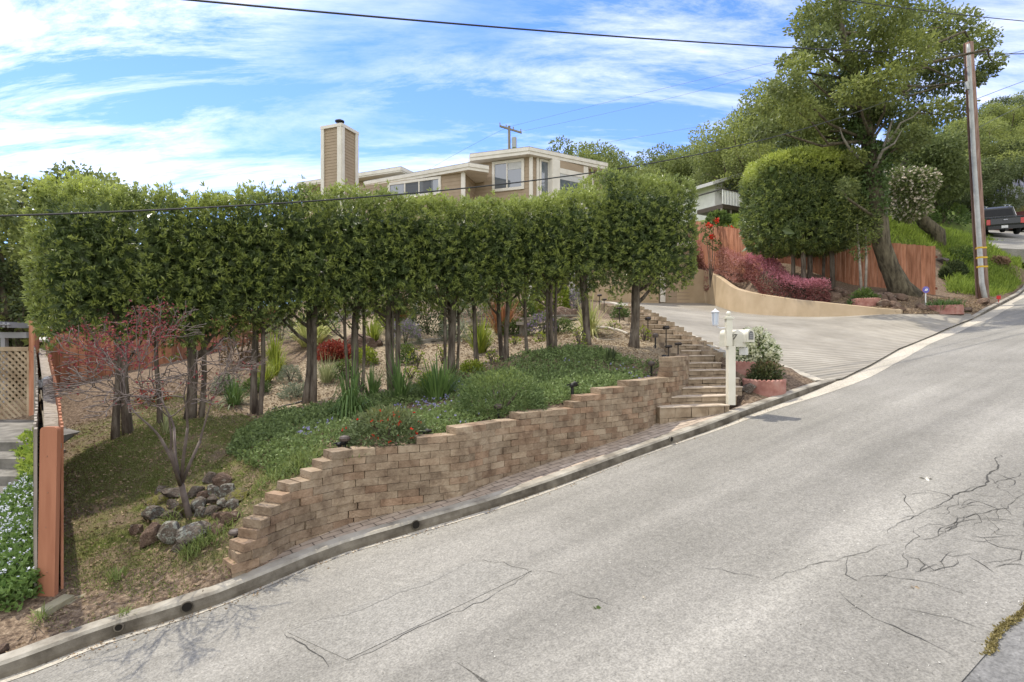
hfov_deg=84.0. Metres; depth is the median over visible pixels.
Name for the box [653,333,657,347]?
path light
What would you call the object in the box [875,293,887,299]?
rock
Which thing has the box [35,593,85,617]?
wood plank
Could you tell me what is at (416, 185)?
window
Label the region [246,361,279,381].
strap leaf plant
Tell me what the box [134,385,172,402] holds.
red leaf shrub
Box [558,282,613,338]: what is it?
striped flax
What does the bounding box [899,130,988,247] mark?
oak tree
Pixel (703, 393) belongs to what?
brick steps
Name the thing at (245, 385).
shrub
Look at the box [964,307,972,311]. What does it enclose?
rock
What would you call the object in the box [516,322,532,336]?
stone bench
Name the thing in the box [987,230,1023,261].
road
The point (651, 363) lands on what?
path light
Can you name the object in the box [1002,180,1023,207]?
lupin bush
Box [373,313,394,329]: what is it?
shrub
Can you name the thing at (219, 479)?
rock
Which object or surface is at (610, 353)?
spiky sprout
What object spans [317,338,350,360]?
red leaf shrub
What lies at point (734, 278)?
plum hedge
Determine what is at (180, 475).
red maple
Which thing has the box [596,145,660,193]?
broadleaf tree
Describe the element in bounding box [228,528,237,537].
rock
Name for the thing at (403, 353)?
shrub
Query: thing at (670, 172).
broadleaf tree
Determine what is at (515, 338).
seedling
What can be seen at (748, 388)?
rock
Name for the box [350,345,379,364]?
shrub
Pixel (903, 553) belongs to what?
road cracks
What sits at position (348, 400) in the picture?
strap leaf plant
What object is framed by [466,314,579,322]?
dry stone wall
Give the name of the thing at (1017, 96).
broadleaf tree
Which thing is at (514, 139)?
utility pole
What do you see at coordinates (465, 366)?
shrub
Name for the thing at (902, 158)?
oak tree
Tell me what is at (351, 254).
hedge tree
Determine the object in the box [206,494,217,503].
rock
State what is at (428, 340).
dry stone wall
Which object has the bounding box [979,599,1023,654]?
joint moss
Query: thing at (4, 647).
rock
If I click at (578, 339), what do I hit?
seedling
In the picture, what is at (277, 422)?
ground cover
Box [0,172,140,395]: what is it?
broadleaf tree
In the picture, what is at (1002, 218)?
pickup truck
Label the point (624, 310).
shrub
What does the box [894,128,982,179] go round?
broadleaf tree
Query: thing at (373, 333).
strap leaf plant
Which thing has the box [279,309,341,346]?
striped flax
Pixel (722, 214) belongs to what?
bush
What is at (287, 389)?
shrub
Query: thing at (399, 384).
strap leaf plant
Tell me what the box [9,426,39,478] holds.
vine
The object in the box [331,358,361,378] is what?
shrub
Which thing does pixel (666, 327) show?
path light
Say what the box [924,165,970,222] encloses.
broadleaf tree
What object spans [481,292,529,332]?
bronze flax
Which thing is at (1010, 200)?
broadleaf tree
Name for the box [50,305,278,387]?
board fence
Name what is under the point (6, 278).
broadleaf tree
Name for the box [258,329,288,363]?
strap leaf plant
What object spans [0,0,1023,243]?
sky
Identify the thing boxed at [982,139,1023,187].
broadleaf tree
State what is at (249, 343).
leafy bush
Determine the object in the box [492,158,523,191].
window
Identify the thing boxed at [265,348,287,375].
strap leaf plant
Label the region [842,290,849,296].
rock
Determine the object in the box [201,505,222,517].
rock
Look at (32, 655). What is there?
kerb
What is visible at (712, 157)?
broadleaf tree
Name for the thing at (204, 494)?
rock
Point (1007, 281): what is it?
bank grass
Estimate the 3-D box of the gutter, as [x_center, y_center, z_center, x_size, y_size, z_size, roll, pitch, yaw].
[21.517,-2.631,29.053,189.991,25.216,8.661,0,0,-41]
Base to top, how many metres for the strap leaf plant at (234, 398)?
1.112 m
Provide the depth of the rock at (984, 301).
19.81 m
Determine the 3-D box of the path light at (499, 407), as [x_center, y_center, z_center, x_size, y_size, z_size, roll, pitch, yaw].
[-0.162,0.863,6.750,0.112,0.242,0.112,0,0,-21]
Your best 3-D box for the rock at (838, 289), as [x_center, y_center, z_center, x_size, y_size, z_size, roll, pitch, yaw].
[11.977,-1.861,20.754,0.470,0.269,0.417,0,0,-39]
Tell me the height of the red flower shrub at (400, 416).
0.473 m
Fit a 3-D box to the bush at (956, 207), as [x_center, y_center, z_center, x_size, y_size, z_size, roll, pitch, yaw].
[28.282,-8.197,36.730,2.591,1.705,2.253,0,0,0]
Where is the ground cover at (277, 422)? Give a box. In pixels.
[225,342,658,479]
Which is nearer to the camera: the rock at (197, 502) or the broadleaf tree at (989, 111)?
the rock at (197, 502)
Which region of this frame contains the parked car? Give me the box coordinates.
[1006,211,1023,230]
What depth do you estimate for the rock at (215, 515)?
5.33 m
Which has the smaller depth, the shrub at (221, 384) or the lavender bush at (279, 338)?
the shrub at (221, 384)
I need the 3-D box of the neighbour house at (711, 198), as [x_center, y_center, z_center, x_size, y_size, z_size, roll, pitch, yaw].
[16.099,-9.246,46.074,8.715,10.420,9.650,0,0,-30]
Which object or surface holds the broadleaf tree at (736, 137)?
on the ground at (14, 625)
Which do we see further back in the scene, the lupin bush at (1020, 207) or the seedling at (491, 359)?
the lupin bush at (1020, 207)
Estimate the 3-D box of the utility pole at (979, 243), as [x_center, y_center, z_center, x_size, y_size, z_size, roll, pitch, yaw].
[16.742,-5.904,20.454,0.899,9.691,0.454,0,0,0]
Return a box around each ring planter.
[736,361,775,375]
[742,378,785,396]
[851,298,880,306]
[928,304,963,314]
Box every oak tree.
[744,0,1009,296]
[877,114,959,225]
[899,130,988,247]
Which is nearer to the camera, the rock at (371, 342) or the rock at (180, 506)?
the rock at (180, 506)
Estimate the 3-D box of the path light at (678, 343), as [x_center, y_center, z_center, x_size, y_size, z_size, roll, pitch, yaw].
[2.980,0.225,10.200,0.121,0.406,0.092,0,0,5]
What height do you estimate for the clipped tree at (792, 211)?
6.029 m
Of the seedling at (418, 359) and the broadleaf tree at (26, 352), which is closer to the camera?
the seedling at (418, 359)
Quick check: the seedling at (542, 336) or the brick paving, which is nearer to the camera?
the brick paving
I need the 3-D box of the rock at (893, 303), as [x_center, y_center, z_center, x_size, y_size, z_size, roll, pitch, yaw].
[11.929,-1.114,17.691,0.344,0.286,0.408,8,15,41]
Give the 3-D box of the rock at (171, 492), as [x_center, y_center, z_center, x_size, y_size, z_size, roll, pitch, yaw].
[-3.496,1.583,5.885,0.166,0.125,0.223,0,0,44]
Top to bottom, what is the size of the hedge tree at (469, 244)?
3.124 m
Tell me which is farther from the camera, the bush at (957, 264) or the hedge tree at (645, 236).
the bush at (957, 264)
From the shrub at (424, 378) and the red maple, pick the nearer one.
the red maple
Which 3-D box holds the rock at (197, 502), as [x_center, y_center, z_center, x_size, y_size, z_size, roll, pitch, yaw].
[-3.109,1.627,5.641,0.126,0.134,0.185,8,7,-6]
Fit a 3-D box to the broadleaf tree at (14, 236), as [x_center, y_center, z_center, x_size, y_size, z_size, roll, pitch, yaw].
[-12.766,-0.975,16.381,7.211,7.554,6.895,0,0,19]
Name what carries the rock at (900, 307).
on the ground at (14, 625)
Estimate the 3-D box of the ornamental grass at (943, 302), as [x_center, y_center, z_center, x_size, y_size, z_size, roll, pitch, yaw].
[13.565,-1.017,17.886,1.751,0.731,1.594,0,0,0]
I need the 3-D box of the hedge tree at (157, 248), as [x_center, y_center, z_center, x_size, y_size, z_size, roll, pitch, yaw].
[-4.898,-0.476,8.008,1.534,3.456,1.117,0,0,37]
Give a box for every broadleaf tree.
[0,159,140,256]
[0,170,166,375]
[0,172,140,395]
[0,255,140,381]
[0,258,78,402]
[0,263,96,398]
[546,135,616,192]
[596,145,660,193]
[619,148,684,190]
[620,142,709,196]
[663,154,739,187]
[685,103,782,186]
[688,76,846,195]
[720,111,847,204]
[890,129,1023,209]
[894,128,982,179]
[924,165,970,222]
[933,101,1023,142]
[942,115,1023,180]
[947,179,1023,218]
[952,155,1023,218]
[979,94,1023,139]
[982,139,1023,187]
[994,126,1023,162]
[995,90,1023,143]
[1005,170,1023,208]
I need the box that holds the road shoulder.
[962,605,1023,681]
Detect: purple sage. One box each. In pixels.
[527,310,558,335]
[563,288,590,308]
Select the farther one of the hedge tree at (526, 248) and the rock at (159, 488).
the hedge tree at (526, 248)
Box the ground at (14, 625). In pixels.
[0,205,1023,654]
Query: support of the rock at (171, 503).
on the ground at (14, 625)
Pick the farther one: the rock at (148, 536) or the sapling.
the sapling
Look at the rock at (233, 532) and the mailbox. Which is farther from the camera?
the mailbox
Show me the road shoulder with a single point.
(1005, 663)
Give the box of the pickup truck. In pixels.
[971,204,1023,234]
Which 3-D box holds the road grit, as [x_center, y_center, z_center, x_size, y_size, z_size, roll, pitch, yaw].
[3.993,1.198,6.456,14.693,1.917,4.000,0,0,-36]
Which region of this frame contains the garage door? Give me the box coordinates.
[575,267,658,302]
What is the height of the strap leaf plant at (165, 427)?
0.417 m
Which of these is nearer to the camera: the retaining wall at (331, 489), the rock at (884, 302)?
the retaining wall at (331, 489)
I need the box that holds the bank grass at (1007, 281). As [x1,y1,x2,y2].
[713,212,1023,298]
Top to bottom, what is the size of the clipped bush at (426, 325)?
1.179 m
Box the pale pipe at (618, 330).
[597,326,627,333]
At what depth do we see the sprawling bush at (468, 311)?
14.59 m
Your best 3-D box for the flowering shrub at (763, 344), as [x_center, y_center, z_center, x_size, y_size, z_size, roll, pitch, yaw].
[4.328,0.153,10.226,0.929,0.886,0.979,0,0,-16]
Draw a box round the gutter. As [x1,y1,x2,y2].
[0,292,1023,681]
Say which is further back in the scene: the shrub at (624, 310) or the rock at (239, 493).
the shrub at (624, 310)
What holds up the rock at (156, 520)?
on the ground at (14, 625)
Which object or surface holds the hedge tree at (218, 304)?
on the ground at (14, 625)
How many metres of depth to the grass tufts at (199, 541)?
5.05 m
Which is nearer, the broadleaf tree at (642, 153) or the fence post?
the fence post
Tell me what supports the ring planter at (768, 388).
on the ground at (14, 625)
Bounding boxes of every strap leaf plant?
[158,412,175,433]
[209,359,249,408]
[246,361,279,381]
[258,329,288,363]
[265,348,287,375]
[320,348,380,419]
[357,362,383,395]
[360,318,384,340]
[378,339,416,401]
[410,350,468,400]
[460,313,497,353]
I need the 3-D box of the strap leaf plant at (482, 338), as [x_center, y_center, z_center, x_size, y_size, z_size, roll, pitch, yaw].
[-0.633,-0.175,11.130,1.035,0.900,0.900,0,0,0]
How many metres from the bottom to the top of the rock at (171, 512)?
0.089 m
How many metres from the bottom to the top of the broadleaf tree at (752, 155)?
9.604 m
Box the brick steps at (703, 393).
[598,303,742,423]
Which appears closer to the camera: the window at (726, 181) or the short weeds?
the short weeds
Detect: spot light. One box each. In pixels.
[332,441,347,446]
[418,428,431,433]
[567,381,578,394]
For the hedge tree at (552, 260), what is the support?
on the ground at (14, 625)
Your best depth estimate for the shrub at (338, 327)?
13.24 m
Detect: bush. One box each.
[218,327,260,365]
[265,317,297,340]
[276,364,302,382]
[383,317,423,344]
[407,288,447,336]
[447,287,494,318]
[505,297,536,317]
[529,278,570,311]
[704,208,732,225]
[929,200,971,226]
[937,266,953,279]
[946,244,973,261]
[946,258,970,274]
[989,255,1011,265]
[995,186,1023,211]
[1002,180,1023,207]
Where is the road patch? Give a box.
[288,561,530,658]
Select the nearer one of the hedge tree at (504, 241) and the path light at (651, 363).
the path light at (651, 363)
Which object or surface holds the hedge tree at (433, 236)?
on the ground at (14, 625)
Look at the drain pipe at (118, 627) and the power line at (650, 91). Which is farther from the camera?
the power line at (650, 91)
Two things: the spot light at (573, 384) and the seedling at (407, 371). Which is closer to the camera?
the spot light at (573, 384)
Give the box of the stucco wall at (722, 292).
[677,269,902,316]
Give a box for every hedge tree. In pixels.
[17,165,174,439]
[129,179,185,423]
[163,188,239,420]
[165,181,249,418]
[225,179,302,415]
[272,174,342,403]
[318,178,380,391]
[356,179,426,389]
[397,187,479,374]
[439,189,494,363]
[466,189,528,361]
[500,192,550,352]
[512,185,572,349]
[538,181,610,344]
[576,164,700,347]
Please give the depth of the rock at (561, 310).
14.99 m
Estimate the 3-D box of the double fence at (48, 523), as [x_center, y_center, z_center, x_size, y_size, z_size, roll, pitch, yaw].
[-6.237,0.978,7.535,0.300,2.107,8.183,0,0,-40]
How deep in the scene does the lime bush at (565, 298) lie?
15.80 m
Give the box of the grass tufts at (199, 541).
[26,423,454,626]
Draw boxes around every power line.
[0,66,968,216]
[185,0,1023,53]
[510,62,772,126]
[520,68,781,131]
[842,0,1022,20]
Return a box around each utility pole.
[499,123,521,148]
[963,41,989,302]
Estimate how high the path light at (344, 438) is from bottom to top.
0.240 m
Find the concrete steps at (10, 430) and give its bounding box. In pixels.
[0,420,80,492]
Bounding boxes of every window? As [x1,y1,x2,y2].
[387,176,440,198]
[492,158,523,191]
[539,159,548,197]
[725,181,740,206]
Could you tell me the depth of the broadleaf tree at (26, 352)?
14.36 m
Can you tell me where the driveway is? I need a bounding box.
[616,302,972,380]
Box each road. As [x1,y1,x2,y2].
[8,298,1023,681]
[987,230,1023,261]
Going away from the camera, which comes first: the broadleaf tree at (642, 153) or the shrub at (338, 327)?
the shrub at (338, 327)
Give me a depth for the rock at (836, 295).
19.97 m
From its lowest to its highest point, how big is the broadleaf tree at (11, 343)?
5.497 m
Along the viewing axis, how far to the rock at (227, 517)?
5.09 m
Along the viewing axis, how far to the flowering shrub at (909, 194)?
25.89 m
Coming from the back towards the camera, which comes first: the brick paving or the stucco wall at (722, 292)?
the stucco wall at (722, 292)
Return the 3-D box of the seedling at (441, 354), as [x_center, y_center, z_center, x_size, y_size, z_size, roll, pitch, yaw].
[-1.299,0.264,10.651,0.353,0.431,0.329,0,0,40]
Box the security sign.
[923,287,928,304]
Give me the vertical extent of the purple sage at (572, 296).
0.736 m
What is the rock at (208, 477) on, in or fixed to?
on the ground at (14, 625)
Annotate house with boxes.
[296,119,694,302]
[668,172,743,221]
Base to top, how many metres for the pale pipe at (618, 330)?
0.229 m
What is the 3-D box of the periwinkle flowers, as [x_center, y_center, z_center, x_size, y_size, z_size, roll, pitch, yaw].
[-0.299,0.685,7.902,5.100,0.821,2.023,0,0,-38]
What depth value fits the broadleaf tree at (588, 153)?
45.42 m
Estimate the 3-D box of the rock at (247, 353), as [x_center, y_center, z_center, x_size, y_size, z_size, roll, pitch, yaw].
[-5.321,0.344,11.545,0.453,0.373,0.391,-1,-9,0]
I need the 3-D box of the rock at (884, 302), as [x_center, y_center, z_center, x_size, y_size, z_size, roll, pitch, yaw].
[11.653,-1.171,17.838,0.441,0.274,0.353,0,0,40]
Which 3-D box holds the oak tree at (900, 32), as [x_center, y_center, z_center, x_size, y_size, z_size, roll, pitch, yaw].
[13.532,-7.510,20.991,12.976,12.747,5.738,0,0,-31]
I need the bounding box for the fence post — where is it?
[29,319,38,415]
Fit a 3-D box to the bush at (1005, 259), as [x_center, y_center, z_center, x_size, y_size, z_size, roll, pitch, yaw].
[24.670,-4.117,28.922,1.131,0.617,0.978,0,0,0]
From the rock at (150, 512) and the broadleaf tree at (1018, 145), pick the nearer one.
the rock at (150, 512)
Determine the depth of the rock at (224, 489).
5.76 m
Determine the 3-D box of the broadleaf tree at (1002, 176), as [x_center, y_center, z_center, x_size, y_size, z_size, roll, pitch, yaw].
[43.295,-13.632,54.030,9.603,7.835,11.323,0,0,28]
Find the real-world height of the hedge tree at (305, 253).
3.463 m
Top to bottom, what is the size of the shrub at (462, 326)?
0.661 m
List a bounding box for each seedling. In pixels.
[403,366,420,378]
[404,346,428,370]
[432,344,447,363]
[485,348,500,363]
[509,335,521,344]
[532,330,545,341]
[572,326,587,344]
[605,319,621,328]
[639,324,651,340]
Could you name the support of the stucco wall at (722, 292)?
on the ground at (14, 625)
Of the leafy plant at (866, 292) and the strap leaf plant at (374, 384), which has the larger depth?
the leafy plant at (866, 292)
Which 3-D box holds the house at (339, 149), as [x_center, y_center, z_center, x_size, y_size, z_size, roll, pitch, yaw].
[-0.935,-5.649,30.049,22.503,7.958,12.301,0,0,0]
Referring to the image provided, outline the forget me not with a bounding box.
[0,472,45,611]
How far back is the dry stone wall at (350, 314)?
14.61 m
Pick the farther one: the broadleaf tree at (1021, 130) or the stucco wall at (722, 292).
the broadleaf tree at (1021, 130)
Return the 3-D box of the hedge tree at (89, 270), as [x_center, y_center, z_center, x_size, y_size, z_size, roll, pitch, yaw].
[-5.631,-0.420,7.704,1.626,3.611,1.760,0,0,-41]
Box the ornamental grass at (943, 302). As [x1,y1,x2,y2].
[917,298,970,311]
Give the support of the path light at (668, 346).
on the ground at (14, 625)
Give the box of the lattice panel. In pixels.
[0,347,28,419]
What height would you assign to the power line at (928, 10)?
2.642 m
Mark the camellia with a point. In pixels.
(716, 220)
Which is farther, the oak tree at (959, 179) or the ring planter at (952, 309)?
the oak tree at (959, 179)
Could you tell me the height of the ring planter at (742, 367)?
0.294 m
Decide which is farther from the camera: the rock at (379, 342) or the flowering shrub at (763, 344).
the rock at (379, 342)
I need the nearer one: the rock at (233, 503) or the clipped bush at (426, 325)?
the rock at (233, 503)
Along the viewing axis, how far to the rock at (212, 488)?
5.83 m
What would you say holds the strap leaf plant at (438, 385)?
on the ground at (14, 625)
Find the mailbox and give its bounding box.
[711,308,754,404]
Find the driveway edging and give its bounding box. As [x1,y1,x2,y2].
[600,301,822,381]
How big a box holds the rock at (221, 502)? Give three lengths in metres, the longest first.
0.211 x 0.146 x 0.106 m
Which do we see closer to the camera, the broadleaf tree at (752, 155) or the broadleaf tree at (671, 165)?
the broadleaf tree at (752, 155)
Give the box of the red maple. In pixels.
[31,296,268,519]
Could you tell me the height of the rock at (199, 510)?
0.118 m
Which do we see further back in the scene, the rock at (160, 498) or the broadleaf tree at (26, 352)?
the broadleaf tree at (26, 352)
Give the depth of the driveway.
14.45 m
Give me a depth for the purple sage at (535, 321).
12.81 m
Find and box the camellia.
[699,216,720,286]
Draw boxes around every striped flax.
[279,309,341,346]
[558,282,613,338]
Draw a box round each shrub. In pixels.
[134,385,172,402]
[207,374,239,392]
[242,377,273,392]
[277,380,304,399]
[291,313,340,333]
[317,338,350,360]
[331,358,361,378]
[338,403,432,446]
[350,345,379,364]
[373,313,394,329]
[400,341,420,363]
[416,370,438,386]
[437,317,471,341]
[448,365,549,415]
[457,358,487,372]
[501,318,521,335]
[557,317,576,332]
[609,301,630,317]
[725,325,783,365]
[740,355,787,385]
[883,163,943,224]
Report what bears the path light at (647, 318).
on the ground at (14, 625)
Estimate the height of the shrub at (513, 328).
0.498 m
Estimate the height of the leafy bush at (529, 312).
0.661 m
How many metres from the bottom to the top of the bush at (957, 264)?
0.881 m
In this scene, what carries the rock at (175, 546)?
on the ground at (14, 625)
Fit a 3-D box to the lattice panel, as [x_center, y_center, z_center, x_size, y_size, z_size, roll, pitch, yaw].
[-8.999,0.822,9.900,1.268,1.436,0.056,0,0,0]
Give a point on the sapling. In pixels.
(862, 231)
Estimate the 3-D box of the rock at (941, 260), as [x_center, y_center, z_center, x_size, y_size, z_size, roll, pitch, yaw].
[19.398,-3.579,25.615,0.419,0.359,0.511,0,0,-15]
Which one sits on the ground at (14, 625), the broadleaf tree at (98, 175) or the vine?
the broadleaf tree at (98, 175)
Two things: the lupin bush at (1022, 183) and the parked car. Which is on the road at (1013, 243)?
the parked car
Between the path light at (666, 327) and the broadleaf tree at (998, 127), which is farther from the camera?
the broadleaf tree at (998, 127)
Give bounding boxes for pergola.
[0,321,75,404]
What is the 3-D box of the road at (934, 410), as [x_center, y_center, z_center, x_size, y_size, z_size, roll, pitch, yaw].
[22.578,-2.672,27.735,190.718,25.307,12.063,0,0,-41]
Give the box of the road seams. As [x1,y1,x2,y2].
[298,566,531,660]
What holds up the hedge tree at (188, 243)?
on the ground at (14, 625)
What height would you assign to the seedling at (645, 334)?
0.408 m
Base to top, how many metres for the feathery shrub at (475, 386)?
0.663 m
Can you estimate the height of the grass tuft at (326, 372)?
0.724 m
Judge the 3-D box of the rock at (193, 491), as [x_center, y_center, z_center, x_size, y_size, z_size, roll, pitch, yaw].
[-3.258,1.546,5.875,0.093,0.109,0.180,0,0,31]
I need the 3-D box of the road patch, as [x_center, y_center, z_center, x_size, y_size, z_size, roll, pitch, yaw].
[-0.658,1.867,4.065,1.677,0.216,0.599,0,0,-33]
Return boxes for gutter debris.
[33,409,769,672]
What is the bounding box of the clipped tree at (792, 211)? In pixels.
[737,143,869,299]
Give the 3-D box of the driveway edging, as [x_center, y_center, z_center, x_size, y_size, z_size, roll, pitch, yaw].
[4.009,-0.423,17.982,1.769,2.845,16.007,0,0,-5]
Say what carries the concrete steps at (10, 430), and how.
on the ground at (14, 625)
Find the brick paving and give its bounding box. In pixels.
[266,403,749,563]
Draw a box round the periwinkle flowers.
[298,358,645,434]
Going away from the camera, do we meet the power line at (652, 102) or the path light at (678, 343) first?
the path light at (678, 343)
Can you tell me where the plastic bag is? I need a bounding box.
[38,376,52,387]
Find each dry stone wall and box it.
[330,308,373,322]
[394,336,466,347]
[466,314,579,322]
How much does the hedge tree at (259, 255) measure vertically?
3.627 m
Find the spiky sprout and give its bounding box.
[606,347,615,362]
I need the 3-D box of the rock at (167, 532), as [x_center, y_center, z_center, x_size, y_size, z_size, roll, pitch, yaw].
[-3.052,1.725,5.132,0.233,0.219,0.208,0,0,-5]
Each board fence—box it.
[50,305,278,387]
[694,221,936,294]
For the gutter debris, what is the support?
on the gutter
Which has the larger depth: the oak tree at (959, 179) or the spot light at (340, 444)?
the oak tree at (959, 179)
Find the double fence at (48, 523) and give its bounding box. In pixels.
[33,337,63,596]
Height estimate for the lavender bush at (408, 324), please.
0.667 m
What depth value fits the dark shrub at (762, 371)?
9.34 m
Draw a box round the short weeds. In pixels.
[31,393,303,631]
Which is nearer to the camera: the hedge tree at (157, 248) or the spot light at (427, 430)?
the spot light at (427, 430)
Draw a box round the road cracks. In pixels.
[285,323,1023,664]
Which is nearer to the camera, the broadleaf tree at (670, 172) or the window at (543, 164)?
the window at (543, 164)
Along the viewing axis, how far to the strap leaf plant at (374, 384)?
8.51 m
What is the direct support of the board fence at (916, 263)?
on the ground at (14, 625)
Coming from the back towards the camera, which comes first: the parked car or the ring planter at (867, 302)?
the parked car
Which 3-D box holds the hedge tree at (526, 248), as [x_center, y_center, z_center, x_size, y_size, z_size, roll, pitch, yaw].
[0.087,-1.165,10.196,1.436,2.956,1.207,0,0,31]
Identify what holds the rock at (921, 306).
on the ground at (14, 625)
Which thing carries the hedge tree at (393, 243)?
on the ground at (14, 625)
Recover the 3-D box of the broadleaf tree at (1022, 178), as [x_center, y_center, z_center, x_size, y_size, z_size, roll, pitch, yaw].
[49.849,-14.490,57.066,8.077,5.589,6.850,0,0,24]
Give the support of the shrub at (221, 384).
on the ground at (14, 625)
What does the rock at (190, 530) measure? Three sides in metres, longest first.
0.320 x 0.219 x 0.152 m
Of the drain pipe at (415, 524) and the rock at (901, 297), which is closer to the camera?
the drain pipe at (415, 524)
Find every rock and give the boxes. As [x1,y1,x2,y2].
[0,643,9,653]
[129,524,143,535]
[140,522,160,548]
[141,505,164,520]
[143,493,168,506]
[150,518,170,524]
[154,485,168,493]
[157,520,179,543]
[160,487,180,497]
[160,510,183,519]
[166,499,178,509]
[171,540,186,552]
[175,503,184,515]
[176,521,210,544]
[187,486,204,497]
[190,496,206,512]
[194,506,205,517]
[196,490,209,497]
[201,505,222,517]
[202,471,216,483]
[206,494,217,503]
[207,484,218,494]
[211,511,222,519]
[211,520,225,534]
[212,472,232,486]
[216,483,234,497]
[217,497,226,507]
[219,511,240,524]
[224,487,248,501]
[225,498,238,509]
[238,349,260,364]
[347,333,376,352]
[375,340,382,345]
[557,306,574,317]
[742,383,756,393]
[822,291,842,301]
[832,286,845,292]
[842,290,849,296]
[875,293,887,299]
[876,299,890,306]
[883,292,893,297]
[888,297,897,301]
[889,306,905,311]
[890,301,900,306]
[893,293,908,301]
[916,303,929,310]
[936,257,949,263]
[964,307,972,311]
[976,298,988,304]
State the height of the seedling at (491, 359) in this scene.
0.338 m
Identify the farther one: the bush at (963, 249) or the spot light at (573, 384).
the bush at (963, 249)
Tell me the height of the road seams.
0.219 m
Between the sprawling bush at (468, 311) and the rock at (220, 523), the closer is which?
the rock at (220, 523)
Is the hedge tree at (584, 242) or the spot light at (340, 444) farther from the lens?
the hedge tree at (584, 242)
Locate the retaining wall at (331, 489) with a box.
[223,354,688,577]
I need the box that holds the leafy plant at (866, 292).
[846,287,881,304]
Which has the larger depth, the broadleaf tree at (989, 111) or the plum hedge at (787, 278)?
the broadleaf tree at (989, 111)
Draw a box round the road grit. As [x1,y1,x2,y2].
[34,391,1019,681]
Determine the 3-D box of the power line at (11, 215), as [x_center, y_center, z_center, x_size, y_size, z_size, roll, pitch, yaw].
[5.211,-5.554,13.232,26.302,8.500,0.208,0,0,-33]
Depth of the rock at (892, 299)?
18.22 m
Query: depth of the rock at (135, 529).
5.28 m
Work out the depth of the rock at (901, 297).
18.54 m
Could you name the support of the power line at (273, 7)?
attached to the utility pole at (979, 243)
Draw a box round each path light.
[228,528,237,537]
[339,435,349,447]
[494,403,502,417]
[645,317,650,339]
[648,361,654,375]
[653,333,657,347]
[663,326,669,344]
[665,345,671,356]
[674,342,681,354]
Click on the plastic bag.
(44, 381)
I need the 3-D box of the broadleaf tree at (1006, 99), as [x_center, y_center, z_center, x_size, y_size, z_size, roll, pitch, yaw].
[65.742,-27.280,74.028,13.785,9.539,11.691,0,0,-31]
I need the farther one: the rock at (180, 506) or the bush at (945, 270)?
the bush at (945, 270)
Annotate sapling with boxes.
[839,191,883,290]
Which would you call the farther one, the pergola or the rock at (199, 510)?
the pergola
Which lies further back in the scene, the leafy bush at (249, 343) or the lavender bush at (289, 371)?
the leafy bush at (249, 343)
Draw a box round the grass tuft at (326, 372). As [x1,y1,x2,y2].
[317,349,342,382]
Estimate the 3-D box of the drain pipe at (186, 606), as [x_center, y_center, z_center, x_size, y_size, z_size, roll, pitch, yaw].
[-2.425,1.982,4.245,0.088,0.087,0.029,0,0,-31]
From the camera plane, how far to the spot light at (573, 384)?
7.33 m
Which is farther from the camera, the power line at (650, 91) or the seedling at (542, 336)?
the power line at (650, 91)
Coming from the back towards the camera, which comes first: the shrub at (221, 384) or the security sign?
the security sign
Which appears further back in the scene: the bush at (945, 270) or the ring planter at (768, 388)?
the bush at (945, 270)
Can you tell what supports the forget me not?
on the ground at (14, 625)
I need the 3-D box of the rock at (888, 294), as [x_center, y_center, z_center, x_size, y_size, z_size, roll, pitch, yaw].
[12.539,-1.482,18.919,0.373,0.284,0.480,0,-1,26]
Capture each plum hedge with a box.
[688,233,750,291]
[743,252,832,302]
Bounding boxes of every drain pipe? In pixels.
[113,623,123,631]
[180,601,193,612]
[411,520,420,529]
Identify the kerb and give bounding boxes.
[0,285,1023,678]
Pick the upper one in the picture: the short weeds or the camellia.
the camellia
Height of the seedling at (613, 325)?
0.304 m
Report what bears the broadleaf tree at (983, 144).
on the ground at (14, 625)
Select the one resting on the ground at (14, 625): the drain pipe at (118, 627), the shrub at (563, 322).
the shrub at (563, 322)

